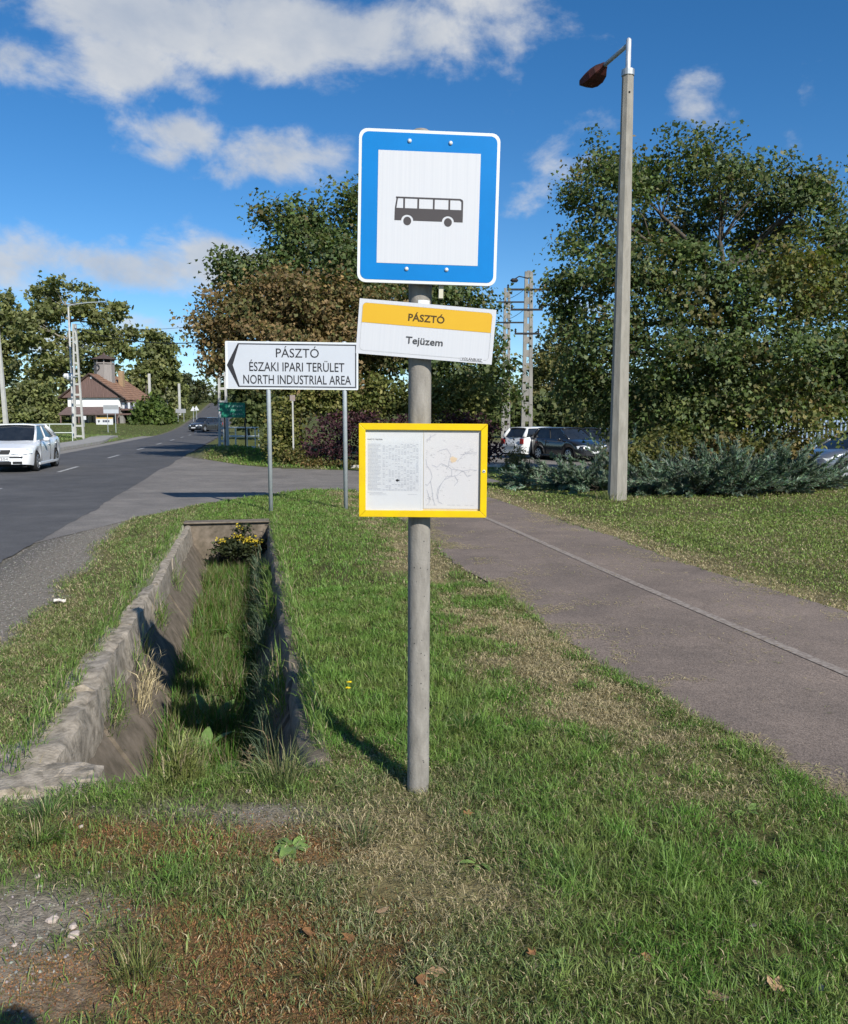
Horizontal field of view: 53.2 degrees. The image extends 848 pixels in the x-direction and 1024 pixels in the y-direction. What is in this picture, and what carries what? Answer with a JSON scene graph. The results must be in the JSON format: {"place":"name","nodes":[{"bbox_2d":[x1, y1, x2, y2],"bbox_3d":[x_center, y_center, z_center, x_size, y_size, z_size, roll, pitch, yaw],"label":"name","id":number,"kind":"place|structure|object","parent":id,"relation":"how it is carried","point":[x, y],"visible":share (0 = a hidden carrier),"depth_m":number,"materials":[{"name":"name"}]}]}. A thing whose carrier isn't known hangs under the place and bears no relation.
{"place":"outdoors","nodes":[
{"label":"outdoors","id":0,"kind":"place"},
{"bbox_2d":[0,519,130,640],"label":"shoulder gravel","id":1,"kind":"structure","parent":0,"point":[47,569],"depth_m":9.42,"materials":[{"name":"stone"}]},
{"bbox_2d":[60,435,117,450],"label":"pavement","id":2,"kind":"structure","parent":0,"point":[94,440],"depth_m":52.48,"materials":[{"name":"concrete"}]},
{"bbox_2d":[0,403,230,562],"bbox_3d":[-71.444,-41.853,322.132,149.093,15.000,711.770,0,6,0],"label":"road","id":3,"kind":"structure","parent":0,"point":[44,501],"depth_m":22.26,"materials":[{"name":"asphalt"}]},
{"bbox_2d":[0,423,59,470],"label":"car","id":4,"kind":"object","parent":3,"relation":"on","point":[34,447],"visible":1,"depth_m":26.41,"materials":[{"name":"white paint"}]},
{"bbox_2d":[188,417,222,431],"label":"car","id":5,"kind":"object","parent":3,"relation":"on","point":[204,424],"visible":0.89,"depth_m":90.74,"materials":[{"name":"grey paint"}]},
{"bbox_2d":[9,419,348,469],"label":"roadside grass","id":6,"kind":"structure","parent":0,"point":[255,460],"depth_m":35.35,"materials":[{"name":"plant"}]},
{"bbox_2d":[34,456,500,542],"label":"side road","id":7,"kind":"structure","parent":0,"point":[183,482],"depth_m":20.37,"materials":[{"name":"asphalt"}]},
{"bbox_2d":[0,399,847,1023],"bbox_3d":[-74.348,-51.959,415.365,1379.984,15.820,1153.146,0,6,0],"label":"ground","id":8,"kind":"structure","parent":0,"point":[28,925],"depth_m":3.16,"materials":[{"name":"plant"}]},
{"bbox_2d":[0,338,8,423],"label":"utility pole","id":9,"kind":"object","parent":8,"relation":"on","point":[4,402],"visible":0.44,"depth_m":69.25,"materials":[{"name":"concrete"}]},
{"bbox_2d":[0,744,12,762],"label":"concrete lump","id":10,"kind":"object","parent":8,"relation":"on","point":[1,759],"visible":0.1,"depth_m":4.17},
{"bbox_2d":[0,286,35,386],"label":"poplar tree","id":11,"kind":"object","parent":8,"relation":"on","point":[7,310],"visible":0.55,"depth_m":134.96,"materials":[{"name":"green plant"}]},
{"bbox_2d":[0,378,70,422],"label":"garden bush","id":12,"kind":"object","parent":8,"relation":"on","point":[43,404],"visible":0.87,"depth_m":109.73,"materials":[{"name":"green plant"}]},
{"bbox_2d":[0,424,72,440],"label":"railing","id":13,"kind":"object","parent":8,"relation":"on","point":[61,432],"visible":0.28,"depth_m":55.52,"materials":[{"name":"metal"}]},
{"bbox_2d":[3,802,77,853],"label":"grass tussock","id":14,"kind":"object","parent":8,"relation":"on","point":[30,839],"depth_m":3.32,"materials":[{"name":"plant"}]},
{"bbox_2d":[4,784,76,823],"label":"grass tussock","id":15,"kind":"object","parent":8,"relation":"on","point":[44,806],"depth_m":3.52,"materials":[{"name":"plant"}]},
{"bbox_2d":[45,915,58,923],"bbox_3d":[-1.230,1.347,2.800,0.038,0.025,0.042,3,7,22],"label":"pebble","id":16,"kind":"object","parent":8,"relation":"on","point":[50,920],"visible":0.99,"depth_m":2.79,"materials":[{"name":"stone"}]},
{"bbox_2d":[0,762,106,800],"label":"concrete lump","id":17,"kind":"object","parent":8,"relation":"on","point":[54,774],"visible":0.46,"depth_m":3.89,"materials":[{"name":"concrete"}]},
{"bbox_2d":[68,930,79,938],"bbox_3d":[-1.128,1.362,2.725,0.031,0.022,0.034,4,7,30],"label":"pebble","id":18,"kind":"object","parent":8,"relation":"on","point":[75,932],"visible":0.92,"depth_m":2.72,"materials":[{"name":"stone"}]},
{"bbox_2d":[69,324,84,438],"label":"lattice pole","id":19,"kind":"object","parent":8,"relation":"on","point":[74,335],"visible":0.95,"depth_m":61.30,"materials":[{"name":"concrete"}]},
{"bbox_2d":[74,328,198,343],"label":"overhead wire","id":20,"kind":"object","parent":19,"relation":"attached to","point":[136,341],"visible":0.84,"depth_m":54.71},
{"bbox_2d":[8,270,147,403],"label":"poplar tree","id":21,"kind":"object","parent":8,"relation":"on","point":[38,316],"visible":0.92,"depth_m":128.24,"materials":[{"name":"green plant"}]},
{"bbox_2d":[63,301,106,436],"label":"street light","id":22,"kind":"object","parent":8,"relation":"on","point":[67,377],"visible":0.84,"depth_m":63.02,"materials":[{"name":"paint"}]},
{"bbox_2d":[58,352,149,423],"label":"house","id":23,"kind":"structure","parent":8,"relation":"on","point":[102,384],"depth_m":109.13,"materials":[{"name":"white paint"}]},
{"bbox_2d":[88,415,95,422],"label":"window","id":24,"kind":"structure","parent":23,"relation":"in","point":[91,418],"depth_m":109.91,"materials":[{"name":"glass"}]},
{"bbox_2d":[96,418,112,424],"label":"advert board","id":25,"kind":"object","parent":8,"relation":"on","point":[101,421],"visible":0.82,"depth_m":105.40,"materials":[{"name":"white paint"}]},
{"bbox_2d":[60,436,152,453],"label":"gravel edge","id":26,"kind":"object","parent":8,"relation":"on","point":[94,446],"visible":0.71,"depth_m":50.23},
{"bbox_2d":[103,405,118,428],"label":"traffic sign","id":27,"kind":"object","parent":8,"relation":"on","point":[107,409],"visible":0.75,"depth_m":83.39,"materials":[{"name":"metal"}]},
{"bbox_2d":[84,920,190,992],"bbox_3d":[-0.882,1.323,2.521,0.321,0.169,0.343,5,8,37],"label":"grass tussock","id":28,"kind":"object","parent":8,"relation":"on","point":[143,954],"depth_m":2.54,"materials":[{"name":"plant"}]},
{"bbox_2d":[145,374,150,395],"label":"utility pole","id":29,"kind":"object","parent":8,"relation":"on","point":[149,383],"visible":0.43,"depth_m":118.66,"materials":[{"name":"concrete"}]},
{"bbox_2d":[126,391,178,424],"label":"garden bush","id":30,"kind":"object","parent":8,"relation":"on","point":[153,410],"visible":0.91,"depth_m":105.98,"materials":[{"name":"green plant"}]},
{"bbox_2d":[114,326,192,409],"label":"roadside tree","id":31,"kind":"object","parent":8,"relation":"on","point":[159,364],"visible":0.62,"depth_m":146.20,"materials":[{"name":"green plant"}]},
{"bbox_2d":[0,519,333,794],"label":"drainage ditch","id":32,"kind":"object","parent":8,"relation":"on","point":[79,732],"visible":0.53,"depth_m":5.92,"materials":[{"name":"concrete"}]},
{"bbox_2d":[0,513,338,788],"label":"ditch grass","id":33,"kind":"structure","parent":32,"relation":"in","point":[235,595],"depth_m":6.67,"materials":[{"name":"plant"}]},
{"bbox_2d":[210,623,251,638],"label":"leafy weed","id":34,"kind":"object","parent":33,"relation":"on","point":[228,628],"visible":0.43,"depth_m":9.23,"materials":[{"name":"green plant"}]},
{"bbox_2d":[187,683,228,701],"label":"leafy weed","id":35,"kind":"object","parent":32,"relation":"on","point":[217,696],"visible":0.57,"depth_m":7.14,"materials":[{"name":"green plant"}]},
{"bbox_2d":[191,726,233,754],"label":"leafy weed","id":36,"kind":"object","parent":32,"relation":"on","point":[207,730],"visible":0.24,"depth_m":6.02,"materials":[{"name":"green plant"}]},
{"bbox_2d":[207,523,267,569],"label":"flowering shrub","id":37,"kind":"object","parent":32,"relation":"on","point":[230,547],"visible":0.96,"depth_m":12.50,"materials":[{"name":"green plant"}]},
{"bbox_2d":[1,791,347,1019],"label":"grit","id":38,"kind":"object","parent":8,"relation":"on","point":[48,958],"visible":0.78,"depth_m":2.82,"materials":[{"name":"gravel"}]},
{"bbox_2d":[178,384,180,414],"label":"utility pole","id":39,"kind":"object","parent":8,"relation":"on","point":[179,398],"visible":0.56,"depth_m":128.81,"materials":[{"name":"concrete"}]},
{"bbox_2d":[172,370,217,404],"bbox_3d":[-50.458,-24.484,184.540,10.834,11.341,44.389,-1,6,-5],"label":"roadside tree","id":40,"kind":"object","parent":8,"relation":"on","point":[199,393],"visible":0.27,"depth_m":172.80,"materials":[{"name":"green plant"}]},
{"bbox_2d":[182,693,236,724],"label":"leafy weed","id":41,"kind":"object","parent":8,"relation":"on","point":[202,703],"visible":0.33,"depth_m":6.61,"materials":[{"name":"green plant"}]},
{"bbox_2d":[201,760,241,780],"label":"leafy weed","id":42,"kind":"object","parent":8,"relation":"on","point":[208,764],"visible":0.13,"depth_m":5.53,"materials":[{"name":"green plant"}]},
{"bbox_2d":[218,372,228,445],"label":"lattice pole","id":43,"kind":"object","parent":8,"relation":"on","point":[220,388],"visible":0.4,"depth_m":48.62,"materials":[{"name":"concrete"}]},
{"bbox_2d":[219,403,245,445],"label":"traffic sign","id":44,"kind":"object","parent":8,"relation":"on","point":[232,410],"visible":0.91,"depth_m":41.22,"materials":[{"name":"metal"}]},
{"bbox_2d":[226,427,255,446],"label":"railing","id":45,"kind":"object","parent":8,"relation":"on","point":[235,436],"visible":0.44,"depth_m":49.79,"materials":[{"name":"metal"}]},
{"bbox_2d":[208,371,280,435],"bbox_3d":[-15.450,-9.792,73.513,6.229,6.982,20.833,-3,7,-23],"label":"roadside tree","id":46,"kind":"object","parent":8,"relation":"on","point":[255,408],"visible":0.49,"depth_m":69.39,"materials":[{"name":"green plant"}]},
{"bbox_2d":[236,736,298,776],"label":"dry weed","id":47,"kind":"object","parent":8,"relation":"on","point":[241,761],"visible":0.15,"depth_m":4.39,"materials":[{"name":"beige plant"}]},
{"bbox_2d":[0,810,551,1023],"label":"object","id":48,"kind":"object","parent":8,"relation":"on","point":[193,957],"visible":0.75,"depth_m":2.61,"materials":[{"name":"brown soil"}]},
{"bbox_2d":[214,724,342,795],"bbox_3d":[-0.644,1.091,3.814,0.598,0.319,0.569,-4,8,-32],"label":"grass tussock","id":49,"kind":"object","parent":8,"relation":"on","point":[275,773],"depth_m":3.79,"materials":[{"name":"plant"}]},
{"bbox_2d":[169,257,408,448],"bbox_3d":[-4.500,-5.696,32.046,10.061,7.996,5.680,0,6,0],"label":"maple tree","id":50,"kind":"object","parent":8,"relation":"on","point":[281,307],"visible":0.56,"depth_m":31.03,"materials":[{"name":"brown plant"}]},
{"bbox_2d":[225,341,357,510],"bbox_3d":[-2.280,-1.329,14.791,2.282,3.260,0.089,0,6,-4],"label":"direction sign","id":51,"kind":"object","parent":8,"relation":"on","point":[268,366],"visible":0.98,"depth_m":14.63,"materials":[{"name":"metal"}]},
{"bbox_2d":[273,835,309,860],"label":"leafy weed","id":52,"kind":"object","parent":8,"relation":"on","point":[283,849],"visible":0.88,"depth_m":3.26,"materials":[{"name":"green plant"}]},
{"bbox_2d":[290,395,294,449],"bbox_3d":[-4.526,-2.724,29.273,0.180,2.619,0.050,0,6,0],"label":"marker post","id":53,"kind":"object","parent":8,"relation":"on","point":[292,398],"visible":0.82,"depth_m":29.19,"materials":[{"name":"concrete"}]},
{"bbox_2d":[255,389,347,463],"bbox_3d":[-4.498,-3.250,30.650,2.598,3.277,3.767,6,9,44],"label":"hedge shrub","id":54,"kind":"object","parent":8,"relation":"on","point":[305,401],"visible":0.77,"depth_m":30.09,"materials":[{"name":"green plant"}]},
{"bbox_2d":[302,926,317,936],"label":"fallen leaf","id":55,"kind":"object","parent":8,"relation":"on","point":[307,931],"visible":1,"depth_m":2.71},
{"bbox_2d":[277,446,357,467],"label":"ground shrub","id":56,"kind":"object","parent":8,"relation":"on","point":[300,458],"visible":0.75,"depth_m":28.20,"materials":[{"name":"green plant"}]},
{"bbox_2d":[5,369,630,400],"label":"distant wood","id":57,"kind":"object","parent":8,"relation":"on","point":[212,387],"visible":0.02,"depth_m":346.82,"materials":[{"name":"green plant"}]},
{"bbox_2d":[284,934,366,994],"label":"grass tussock","id":58,"kind":"object","parent":8,"relation":"on","point":[330,963],"depth_m":2.52,"materials":[{"name":"plant"}]},
{"bbox_2d":[341,933,354,943],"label":"fallen leaf","id":59,"kind":"object","parent":8,"relation":"on","point":[346,937],"visible":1,"depth_m":2.69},
{"bbox_2d":[317,806,395,852],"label":"grass tussock","id":60,"kind":"object","parent":8,"relation":"on","point":[364,833],"depth_m":3.31,"materials":[{"name":"plant"}]},
{"bbox_2d":[187,170,536,431],"bbox_3d":[-2.536,-8.382,36.160,14.444,12.419,8.713,0,6,0],"label":"maple tree","id":61,"kind":"object","parent":8,"relation":"on","point":[316,240],"visible":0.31,"depth_m":35.20,"materials":[{"name":"green plant"}]},
{"bbox_2d":[317,955,415,1023],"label":"grass tussock","id":62,"kind":"object","parent":8,"relation":"on","point":[368,987],"depth_m":2.38,"materials":[{"name":"plant"}]},
{"bbox_2d":[295,408,514,464],"bbox_3d":[-0.705,-2.420,29.045,7.601,2.300,2.454,0,6,0],"label":"purple bush","id":63,"kind":"object","parent":8,"relation":"on","point":[337,432],"visible":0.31,"depth_m":28.81,"materials":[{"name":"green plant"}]},
{"bbox_2d":[308,366,508,423],"bbox_3d":[-0.654,-3.563,31.290,7.678,3.618,2.925,0,6,0],"label":"hedge shrub","id":64,"kind":"object","parent":8,"relation":"on","point":[462,393],"visible":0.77,"depth_m":30.84,"materials":[{"name":"green plant"}]},
{"bbox_2d":[416,972,431,984],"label":"fallen leaf","id":65,"kind":"object","parent":8,"relation":"on","point":[420,979],"visible":1,"depth_m":2.45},
{"bbox_2d":[356,128,499,793],"bbox_3d":[0.007,-0.029,3.621,0.587,3.095,0.163,0,6,0],"label":"bus stop sign","id":66,"kind":"object","parent":8,"relation":"on","point":[428,201],"visible":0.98,"depth_m":3.49,"materials":[{"name":"metal"}]},
{"bbox_2d":[426,966,445,976],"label":"fallen leaf","id":67,"kind":"object","parent":8,"relation":"on","point":[440,970],"visible":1,"depth_m":2.48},
{"bbox_2d":[440,703,491,734],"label":"grass tussock","id":68,"kind":"object","parent":8,"relation":"on","point":[468,719],"depth_m":4.44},
{"bbox_2d":[457,857,490,872],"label":"leafy weed","id":69,"kind":"object","parent":8,"relation":"on","point":[470,861],"visible":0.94,"depth_m":3.16,"materials":[{"name":"green plant"}]},
{"bbox_2d":[500,444,531,469],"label":"bush","id":70,"kind":"object","parent":8,"relation":"on","point":[516,460],"visible":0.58,"depth_m":26.86,"materials":[{"name":"green plant"}]},
{"bbox_2d":[487,460,579,490],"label":"juniper bush","id":71,"kind":"object","parent":8,"relation":"on","point":[510,480],"visible":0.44,"depth_m":20.25,"materials":[{"name":"green plant"}]},
{"bbox_2d":[469,378,601,436],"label":"background tree","id":72,"kind":"object","parent":8,"relation":"on","point":[543,416],"visible":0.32,"depth_m":68.41,"materials":[{"name":"green plant"}]},
{"bbox_2d":[519,334,585,411],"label":"background tree","id":73,"kind":"object","parent":8,"relation":"on","point":[541,373],"visible":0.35,"depth_m":108.89,"materials":[{"name":"green plant"}]},
{"bbox_2d":[537,947,576,970],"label":"leafy weed","id":74,"kind":"object","parent":8,"relation":"on","point":[558,960],"visible":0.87,"depth_m":2.58,"materials":[{"name":"green plant"}]},
{"bbox_2d":[507,447,628,490],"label":"juniper bush","id":75,"kind":"object","parent":8,"relation":"on","point":[558,476],"visible":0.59,"depth_m":19.35,"materials":[{"name":"green plant"}]},
{"bbox_2d":[487,441,695,469],"bbox_3d":[16.669,-3.605,49.778,39.455,0.001,54.911,0,6,0],"label":"parking area","id":76,"kind":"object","parent":8,"relation":"on","point":[550,462],"depth_m":37.58,"materials":[{"name":"concrete"}]},
{"bbox_2d":[496,288,523,437],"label":"lattice pole","id":77,"kind":"object","parent":76,"relation":"on","point":[507,316],"visible":0.43,"depth_m":54.95,"materials":[{"name":"concrete"}]},
{"bbox_2d":[501,426,541,458],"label":"car","id":78,"kind":"object","parent":76,"relation":"on","point":[521,436],"visible":0.27,"depth_m":40.13,"materials":[{"name":"white paint"}]},
{"bbox_2d":[507,270,545,426],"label":"lattice pole","id":79,"kind":"object","parent":76,"relation":"on","point":[528,313],"visible":0.69,"depth_m":43.20,"materials":[{"name":"concrete"}]},
{"bbox_2d":[531,427,607,460],"bbox_3d":[6.601,-3.126,38.691,2.141,1.508,3.862,-4,7,-30],"label":"car","id":80,"kind":"object","parent":76,"relation":"on","point":[546,441],"visible":0.74,"depth_m":38.16,"materials":[{"name":"black paint"}]},
{"bbox_2d":[582,427,609,451],"bbox_3d":[8.000,-3.295,40.383,2.141,1.468,4.512,3,7,27],"label":"car","id":81,"kind":"object","parent":76,"relation":"on","point":[591,430],"visible":0.07,"depth_m":39.78,"materials":[{"name":"grey paint"}]},
{"bbox_2d":[747,416,846,447],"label":"fence","id":82,"kind":"object","parent":76,"relation":"on","point":[837,421],"visible":0.09,"depth_m":39.80,"materials":[{"name":"blue paint"}]},
{"bbox_2d":[808,432,847,478],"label":"car","id":83,"kind":"object","parent":76,"relation":"on","point":[828,454],"visible":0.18,"depth_m":25.95,"materials":[{"name":"silver metal"}]},
{"bbox_2d":[561,463,640,494],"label":"juniper bush","id":84,"kind":"object","parent":8,"relation":"on","point":[583,482],"visible":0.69,"depth_m":18.80,"materials":[{"name":"green plant"}]},
{"bbox_2d":[579,724,628,750],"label":"grass tussock","id":85,"kind":"object","parent":8,"relation":"on","point":[611,738],"depth_m":4.28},
{"bbox_2d":[583,488,628,499],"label":"grass tussock","id":86,"kind":"object","parent":8,"relation":"on","point":[606,492],"depth_m":17.04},
{"bbox_2d":[579,38,634,500],"bbox_3d":[3.688,-4.479,17.381,0.430,9.345,1.888,-2,7,-19],"label":"street lamp","id":87,"kind":"object","parent":8,"relation":"on","point":[594,76],"visible":0.98,"depth_m":16.62,"materials":[{"name":"concrete"}]},
{"bbox_2d":[565,421,672,472],"bbox_3d":[4.991,-1.414,20.699,3.354,1.603,2.310,0,6,0],"label":"juniper bush","id":88,"kind":"object","parent":8,"relation":"on","point":[603,443],"visible":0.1,"depth_m":20.48,"materials":[{"name":"green plant"}]},
{"bbox_2d":[400,497,847,801],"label":"footpath","id":89,"kind":"structure","parent":8,"relation":"on","point":[764,695],"depth_m":6.73,"materials":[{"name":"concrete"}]},
{"bbox_2d":[398,501,847,800],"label":"grass clippings","id":90,"kind":"object","parent":89,"relation":"on","point":[742,736],"depth_m":7.00,"materials":[{"name":"plant"}]},
{"bbox_2d":[602,421,698,470],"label":"leafy shrub","id":91,"kind":"object","parent":8,"relation":"on","point":[682,439],"visible":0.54,"depth_m":20.24,"materials":[{"name":"green plant"}]},
{"bbox_2d":[603,450,710,496],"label":"juniper bush","id":92,"kind":"object","parent":8,"relation":"on","point":[635,472],"visible":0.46,"depth_m":18.20,"materials":[{"name":"green plant"}]},
{"bbox_2d":[487,467,847,611],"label":"lawn grass","id":93,"kind":"structure","parent":8,"relation":"on","point":[762,519],"depth_m":12.70,"materials":[{"name":"plant"}]},
{"bbox_2d":[563,357,793,441],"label":"background tree","id":94,"kind":"object","parent":8,"relation":"on","point":[570,411],"visible":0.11,"depth_m":58.40,"materials":[{"name":"green plant"}]},
{"bbox_2d":[525,118,847,449],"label":"maple tree","id":95,"kind":"object","parent":8,"relation":"on","point":[771,274],"visible":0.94,"depth_m":21.48,"materials":[{"name":"green plant"}]},
{"bbox_2d":[627,445,785,497],"bbox_3d":[5.858,-0.869,18.154,3.129,1.178,2.794,-6,8,-41],"label":"juniper bush","id":96,"kind":"object","parent":8,"relation":"on","point":[696,482],"visible":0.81,"depth_m":17.76,"materials":[{"name":"green plant"}]},
{"bbox_2d":[687,910,732,927],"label":"leafy weed","id":97,"kind":"object","parent":8,"relation":"on","point":[702,922],"visible":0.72,"depth_m":2.77,"materials":[{"name":"green plant"}]},
{"bbox_2d":[701,990,728,1001],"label":"fallen leaf","id":98,"kind":"object","parent":8,"relation":"on","point":[726,998],"visible":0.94,"depth_m":2.40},
{"bbox_2d":[674,430,775,473],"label":"juniper bush","id":99,"kind":"object","parent":8,"relation":"on","point":[729,452],"visible":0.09,"depth_m":20.49,"materials":[{"name":"green plant"}]},
{"bbox_2d":[651,428,817,497],"bbox_3d":[6.502,-1.039,18.153,3.611,1.518,2.997,0,6,0],"label":"juniper bush","id":100,"kind":"object","parent":8,"relation":"on","point":[753,483],"visible":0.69,"depth_m":17.70,"materials":[{"name":"green plant"}]},
{"bbox_2d":[733,803,762,817],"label":"leafy weed","id":101,"kind":"object","parent":8,"relation":"on","point":[751,807],"visible":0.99,"depth_m":3.52,"materials":[{"name":"green plant"}]},
{"bbox_2d":[685,428,817,468],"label":"leafy shrub","id":102,"kind":"object","parent":8,"relation":"on","point":[760,446],"visible":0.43,"depth_m":20.67,"materials":[{"name":"green plant"}]},
{"bbox_2d":[705,434,847,494],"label":"juniper bush","id":103,"kind":"object","parent":8,"relation":"on","point":[802,459],"visible":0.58,"depth_m":18.16,"materials":[{"name":"green plant"}]},
{"bbox_2d":[767,974,785,990],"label":"fallen leaf","id":104,"kind":"object","parent":8,"relation":"on","point":[777,980],"visible":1,"depth_m":2.46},
{"bbox_2d":[765,450,847,490],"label":"juniper bush","id":105,"kind":"object","parent":8,"relation":"on","point":[832,483],"visible":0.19,"depth_m":19.09,"materials":[{"name":"green plant"}]},
{"bbox_2d":[768,349,846,442],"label":"background tree","id":106,"kind":"object","parent":8,"relation":"on","point":[826,413],"visible":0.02,"depth_m":61.01,"materials":[{"name":"green plant"}]},
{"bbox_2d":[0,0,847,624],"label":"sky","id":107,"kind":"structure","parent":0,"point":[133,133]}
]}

